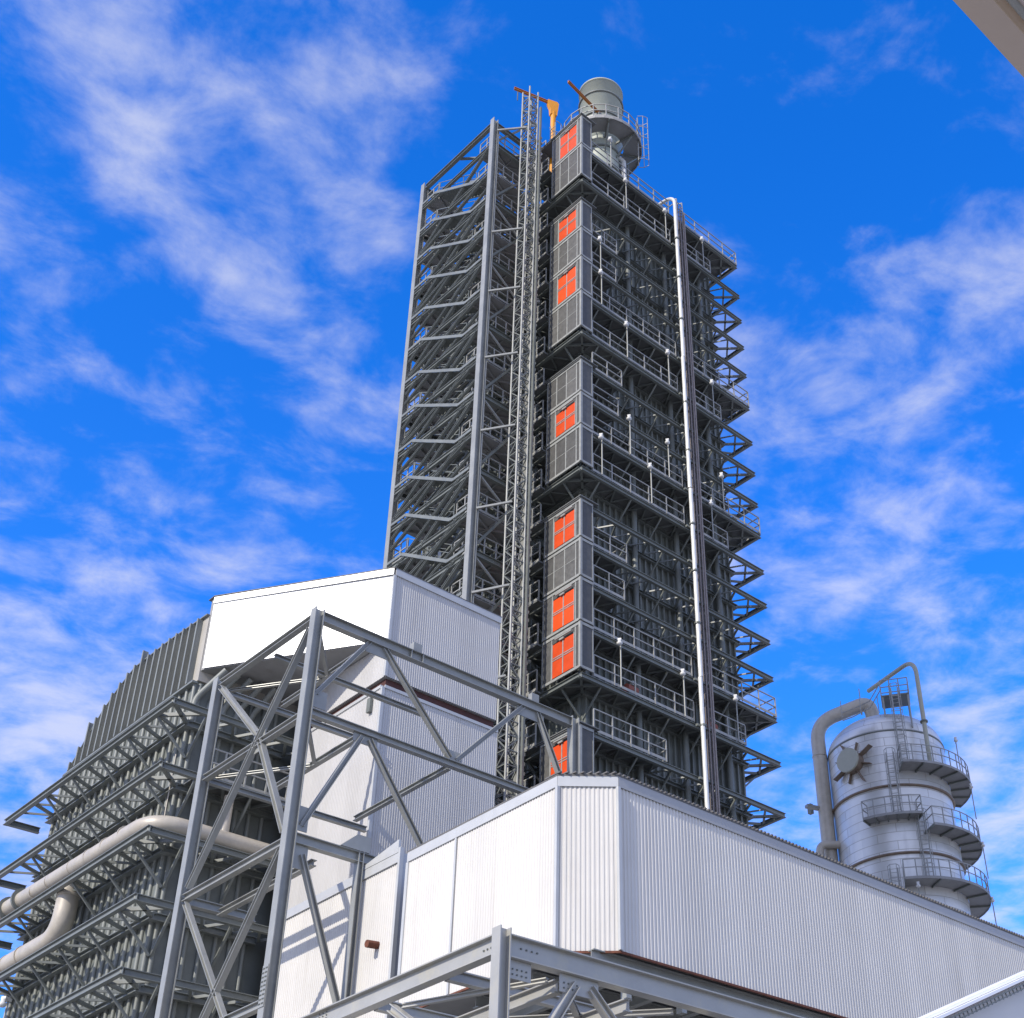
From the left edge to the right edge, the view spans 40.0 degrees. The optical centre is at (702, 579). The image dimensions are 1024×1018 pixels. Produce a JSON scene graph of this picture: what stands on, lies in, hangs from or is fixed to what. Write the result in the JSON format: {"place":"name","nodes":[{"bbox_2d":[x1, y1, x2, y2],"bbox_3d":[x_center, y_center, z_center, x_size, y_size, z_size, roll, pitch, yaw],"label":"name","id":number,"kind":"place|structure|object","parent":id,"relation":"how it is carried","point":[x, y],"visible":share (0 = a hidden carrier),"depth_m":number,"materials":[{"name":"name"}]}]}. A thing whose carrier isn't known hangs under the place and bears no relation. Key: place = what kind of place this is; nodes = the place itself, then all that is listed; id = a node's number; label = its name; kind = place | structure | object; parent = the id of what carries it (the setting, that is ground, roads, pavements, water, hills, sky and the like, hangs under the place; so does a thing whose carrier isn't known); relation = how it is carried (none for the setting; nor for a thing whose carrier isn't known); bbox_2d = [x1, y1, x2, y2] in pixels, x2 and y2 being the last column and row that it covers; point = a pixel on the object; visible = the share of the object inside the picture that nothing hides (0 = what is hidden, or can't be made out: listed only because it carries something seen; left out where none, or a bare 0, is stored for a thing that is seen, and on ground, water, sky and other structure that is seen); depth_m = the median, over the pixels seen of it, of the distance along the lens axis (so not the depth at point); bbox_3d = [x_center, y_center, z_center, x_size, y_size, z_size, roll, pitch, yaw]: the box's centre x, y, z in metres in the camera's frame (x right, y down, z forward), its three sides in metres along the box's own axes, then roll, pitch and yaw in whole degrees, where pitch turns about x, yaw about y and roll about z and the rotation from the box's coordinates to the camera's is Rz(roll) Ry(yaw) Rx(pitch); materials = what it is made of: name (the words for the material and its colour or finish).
{"place":"outdoors","nodes":[
{"label":"outdoors","id":0,"kind":"place"},
{"bbox_2d":[0,0,1023,1017],"label":"sky","id":1,"kind":"structure","parent":0,"point":[209,209],"materials":[{"name":"blue"}]},
{"bbox_2d":[622,680,640,696],"bbox_3d":[-3.258,5.241,64.465,0.470,0.920,0.850,-30,-43,33],"label":"deck motor","id":2,"kind":"object","parent":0,"point":[630,686],"visible":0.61,"depth_m":64.30,"materials":[{"name":"red paint"}]},
{"bbox_2d":[395,771,1023,1017],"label":"white building","id":3,"kind":"structure","parent":0,"point":[620,869],"depth_m":32.93,"materials":[{"name":"metal"}]},
{"label":"ground","id":4,"kind":"structure","parent":0,"visible":0},
{"bbox_2d":[0,614,297,1017],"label":"boiler","id":5,"kind":"object","parent":4,"relation":"on","point":[106,959],"visible":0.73,"depth_m":47.99,"materials":[{"name":"metal"}]},
{"bbox_2d":[0,996,11,1017],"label":"floodlight","id":6,"kind":"object","parent":5,"relation":"attached to","point":[4,1000],"visible":1,"depth_m":46.68,"materials":[{"name":"white metal"}]},
{"bbox_2d":[0,884,81,981],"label":"jacketed pipe","id":7,"kind":"object","parent":5,"relation":"attached to","point":[64,911],"visible":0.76,"depth_m":47.92,"materials":[{"name":"beige metal"}]},
{"bbox_2d":[0,754,273,918],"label":"jacketed pipe","id":8,"kind":"object","parent":5,"relation":"attached to","point":[19,897],"visible":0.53,"depth_m":46.80,"materials":[{"name":"white metal"}]},
{"bbox_2d":[274,839,406,1017],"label":"white wall block","id":9,"kind":"structure","parent":4,"relation":"on","point":[302,989],"depth_m":36.86,"materials":[{"name":"white metal"}]},
{"bbox_2d":[154,606,578,1017],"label":"steel frame","id":10,"kind":"object","parent":4,"relation":"on","point":[290,848],"visible":0.96,"depth_m":39.31,"materials":[{"name":"grey metal"}]},
{"bbox_2d":[264,679,497,959],"bbox_3d":[-10.715,16.293,43.611,5.570,26.500,5.200,-30,-43,33],"label":"white duct","id":11,"kind":"object","parent":4,"relation":"on","point":[447,801],"visible":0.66,"depth_m":47.41,"materials":[{"name":"white metal"}]},
{"bbox_2d":[201,567,501,734],"bbox_3d":[-13.019,2.976,51.414,6.390,4.580,8.830,-30,-43,33],"label":"white duct","id":12,"kind":"object","parent":11,"relation":"on","point":[398,605],"visible":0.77,"depth_m":50.45,"materials":[{"name":"white metal"}]},
{"bbox_2d":[383,117,534,803],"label":"stair tower","id":13,"kind":"structure","parent":4,"relation":"on","point":[479,316],"depth_m":74.24,"materials":[{"name":"metal"}]},
{"bbox_2d":[471,86,541,805],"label":"hoist mast","id":14,"kind":"object","parent":4,"relation":"on","point":[520,736],"visible":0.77,"depth_m":69.41,"materials":[{"name":"metal"}]},
{"bbox_2d":[300,925,804,1017],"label":"steel frame","id":15,"kind":"object","parent":4,"relation":"on","point":[508,954],"visible":1,"depth_m":24.54,"materials":[{"name":"grey metal"}]},
{"bbox_2d":[394,112,785,828],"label":"process tower","id":16,"kind":"structure","parent":4,"relation":"on","point":[610,550],"depth_m":72.29,"materials":[{"name":"grey metal"}]},
{"bbox_2d":[514,87,558,172],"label":"jib crane","id":17,"kind":"object","parent":16,"relation":"on","point":[552,106],"visible":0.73,"depth_m":88.26,"materials":[{"name":"orange paint"}]},
{"bbox_2d":[597,236,601,268],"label":"floodlight","id":18,"kind":"object","parent":16,"relation":"attached to","point":[599,238],"visible":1,"depth_m":78.30,"materials":[{"name":"grey metal"}]},
{"bbox_2d":[598,269,602,304],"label":"floodlight","id":19,"kind":"object","parent":16,"relation":"attached to","point":[600,271],"visible":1,"depth_m":76.84,"materials":[{"name":"grey metal"}]},
{"bbox_2d":[598,433,603,474],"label":"floodlight","id":20,"kind":"object","parent":16,"relation":"attached to","point":[601,437],"visible":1,"depth_m":70.00,"materials":[{"name":"grey metal"}]},
{"bbox_2d":[563,77,648,180],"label":"exhaust stack","id":21,"kind":"object","parent":16,"relation":"on","point":[603,96],"visible":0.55,"depth_m":88.57,"materials":[{"name":"grey paint"}]},
{"bbox_2d":[567,80,601,113],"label":"jib crane","id":22,"kind":"object","parent":21,"relation":"on","point":[573,86],"visible":0.54,"depth_m":87.65,"materials":[{"name":"orange paint"}]},
{"bbox_2d":[608,136,611,166],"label":"floodlight","id":23,"kind":"object","parent":16,"relation":"attached to","point":[610,139],"visible":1,"depth_m":84.23,"materials":[{"name":"grey metal"}]},
{"bbox_2d":[617,638,622,687],"bbox_3d":[-3.780,3.785,63.661,0.275,2.465,0.484,-8,-35,7],"label":"floodlight","id":24,"kind":"object","parent":16,"relation":"attached to","point":[620,642],"visible":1,"depth_m":63.91,"materials":[{"name":"white metal"}]},
{"bbox_2d":[623,177,627,208],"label":"floodlight","id":25,"kind":"object","parent":16,"relation":"attached to","point":[625,180],"visible":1,"depth_m":83.51,"materials":[{"name":"grey metal"}]},
{"bbox_2d":[624,321,628,357],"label":"floodlight","id":26,"kind":"object","parent":16,"relation":"attached to","point":[626,324],"visible":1,"depth_m":76.49,"materials":[{"name":"grey metal"}]},
{"bbox_2d":[626,414,631,454],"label":"floodlight","id":27,"kind":"object","parent":16,"relation":"attached to","point":[629,418],"visible":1,"depth_m":72.67,"materials":[{"name":"grey metal"}]},
{"bbox_2d":[647,463,652,503],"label":"floodlight","id":28,"kind":"object","parent":16,"relation":"attached to","point":[649,466],"visible":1,"depth_m":72.17,"materials":[{"name":"white metal"}]},
{"bbox_2d":[662,208,666,238],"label":"floodlight","id":29,"kind":"object","parent":16,"relation":"attached to","point":[664,210],"visible":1,"depth_m":85.55,"materials":[{"name":"grey metal"}]},
{"bbox_2d":[665,438,669,477],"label":"floodlight","id":30,"kind":"object","parent":16,"relation":"attached to","point":[667,442],"visible":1,"depth_m":74.40,"materials":[{"name":"grey metal"}]},
{"bbox_2d":[665,349,669,384],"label":"floodlight","id":31,"kind":"object","parent":16,"relation":"attached to","point":[667,352],"visible":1,"depth_m":78.45,"materials":[{"name":"grey metal"}]},
{"bbox_2d":[680,669,685,716],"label":"floodlight","id":32,"kind":"object","parent":16,"relation":"attached to","point":[682,673],"visible":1,"depth_m":66.57,"materials":[{"name":"white metal"}]},
{"bbox_2d":[659,197,719,813],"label":"vertical pipe","id":33,"kind":"object","parent":16,"relation":"attached to","point":[701,680],"visible":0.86,"depth_m":72.96,"materials":[{"name":"white metal"}]},
{"bbox_2d":[700,236,704,266],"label":"floodlight","id":34,"kind":"object","parent":16,"relation":"attached to","point":[701,239],"visible":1,"depth_m":87.59,"materials":[{"name":"grey metal"}]},
{"bbox_2d":[708,499,713,539],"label":"floodlight","id":35,"kind":"object","parent":16,"relation":"attached to","point":[710,503],"visible":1,"depth_m":74.99,"materials":[{"name":"white metal"}]},
{"bbox_2d":[709,379,714,414],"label":"floodlight","id":36,"kind":"object","parent":16,"relation":"attached to","point":[711,382],"visible":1,"depth_m":80.70,"materials":[{"name":"grey metal"}]},
{"bbox_2d":[719,472,724,510],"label":"floodlight","id":37,"kind":"object","parent":16,"relation":"attached to","point":[721,475],"visible":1,"depth_m":77.02,"materials":[{"name":"white metal"}]},
{"bbox_2d":[733,694,739,740],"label":"floodlight","id":38,"kind":"object","parent":16,"relation":"attached to","point":[735,698],"visible":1,"depth_m":68.89,"materials":[{"name":"white metal"}]},
{"bbox_2d":[805,662,991,917],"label":"process vessel","id":39,"kind":"object","parent":4,"relation":"on","point":[893,790],"visible":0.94,"depth_m":91.39,"materials":[{"name":"grey paint"}]},
{"bbox_2d":[954,737,960,769],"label":"floodlight","id":40,"kind":"object","parent":39,"relation":"on","point":[955,739],"visible":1,"depth_m":93.16,"materials":[{"name":"grey metal"}]},
{"bbox_2d":[969,783,976,818],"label":"floodlight","id":41,"kind":"object","parent":39,"relation":"attached to","point":[970,786],"visible":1,"depth_m":92.30,"materials":[{"name":"grey metal"}]},
{"bbox_2d":[981,841,988,878],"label":"floodlight","id":42,"kind":"object","parent":39,"relation":"attached to","point":[983,844],"visible":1,"depth_m":90.92,"materials":[{"name":"grey metal"}]},
{"bbox_2d":[990,896,996,924],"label":"floodlight","id":43,"kind":"object","parent":39,"relation":"attached to","point":[992,900],"visible":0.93,"depth_m":89.10,"materials":[{"name":"grey metal"}]},
{"bbox_2d":[919,970,1023,1017],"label":"sloped gallery","id":44,"kind":"object","parent":4,"relation":"on","point":[1003,998],"visible":1,"depth_m":18.21,"materials":[{"name":"metal"}]},
{"bbox_2d":[953,0,1023,76],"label":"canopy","id":45,"kind":"object","parent":4,"relation":"on","point":[999,24],"depth_m":3.84,"materials":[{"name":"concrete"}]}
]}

